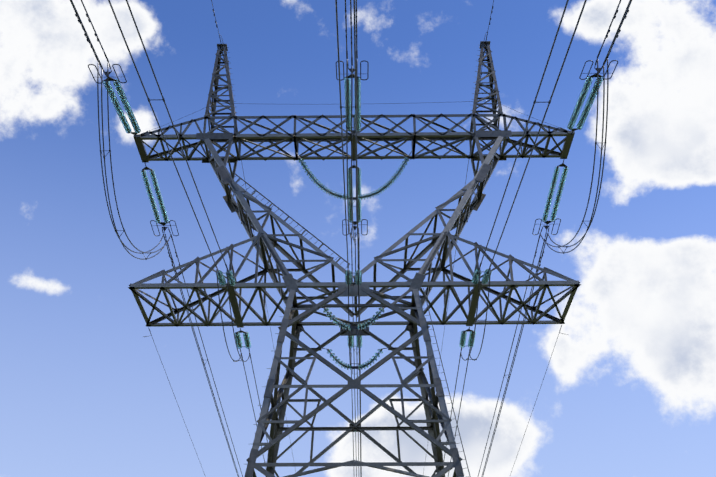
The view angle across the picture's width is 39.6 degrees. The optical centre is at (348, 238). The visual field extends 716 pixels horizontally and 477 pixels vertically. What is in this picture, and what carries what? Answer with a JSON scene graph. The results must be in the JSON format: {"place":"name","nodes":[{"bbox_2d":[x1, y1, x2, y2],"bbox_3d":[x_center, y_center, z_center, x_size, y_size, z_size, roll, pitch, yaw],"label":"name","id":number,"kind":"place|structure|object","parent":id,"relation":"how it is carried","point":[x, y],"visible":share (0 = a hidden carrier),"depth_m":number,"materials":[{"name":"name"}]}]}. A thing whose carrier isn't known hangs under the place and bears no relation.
{"place":"outdoors","nodes":[
{"label":"outdoors","id":0,"kind":"place"},
{"bbox_2d":[70,0,631,476],"bbox_3d":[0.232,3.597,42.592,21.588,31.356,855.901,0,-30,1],"label":"power lines","id":1,"kind":"object","parent":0,"point":[354,66],"visible":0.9,"depth_m":40.76,"materials":[{"name":"metal"}]},
{"bbox_2d":[75,6,628,462],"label":"line hardware fittings","id":2,"kind":"object","parent":1,"relation":"on","point":[361,224],"visible":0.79,"depth_m":43.78,"materials":[{"name":"grey metal"}]},
{"bbox_2d":[0,0,715,476],"label":"sky","id":3,"kind":"structure","parent":0,"point":[629,390],"materials":[{"name":"blue"}]},
{"label":"ground","id":4,"kind":"structure","parent":0,"visible":0},
{"bbox_2d":[130,131,578,476],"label":"pylon main members","id":5,"kind":"object","parent":4,"relation":"on","point":[316,283],"visible":0.56,"depth_m":43.94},
{"bbox_2d":[105,78,600,367],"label":"insulator cap pins","id":6,"kind":"object","parent":5,"relation":"attached to","point":[371,361],"visible":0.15,"depth_m":44.03,"materials":[{"name":"metal"}]},
{"bbox_2d":[103,76,602,369],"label":"insulator glass discs","id":7,"kind":"object","parent":6,"relation":"attached to","point":[231,278],"visible":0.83,"depth_m":45.14,"materials":[{"name":"teal glass"}]},
{"bbox_2d":[128,41,580,476],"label":"pylon lattice","id":8,"kind":"object","parent":5,"relation":"attached to","point":[290,281],"visible":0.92,"depth_m":43.40,"materials":[{"name":"metal"}]}
]}

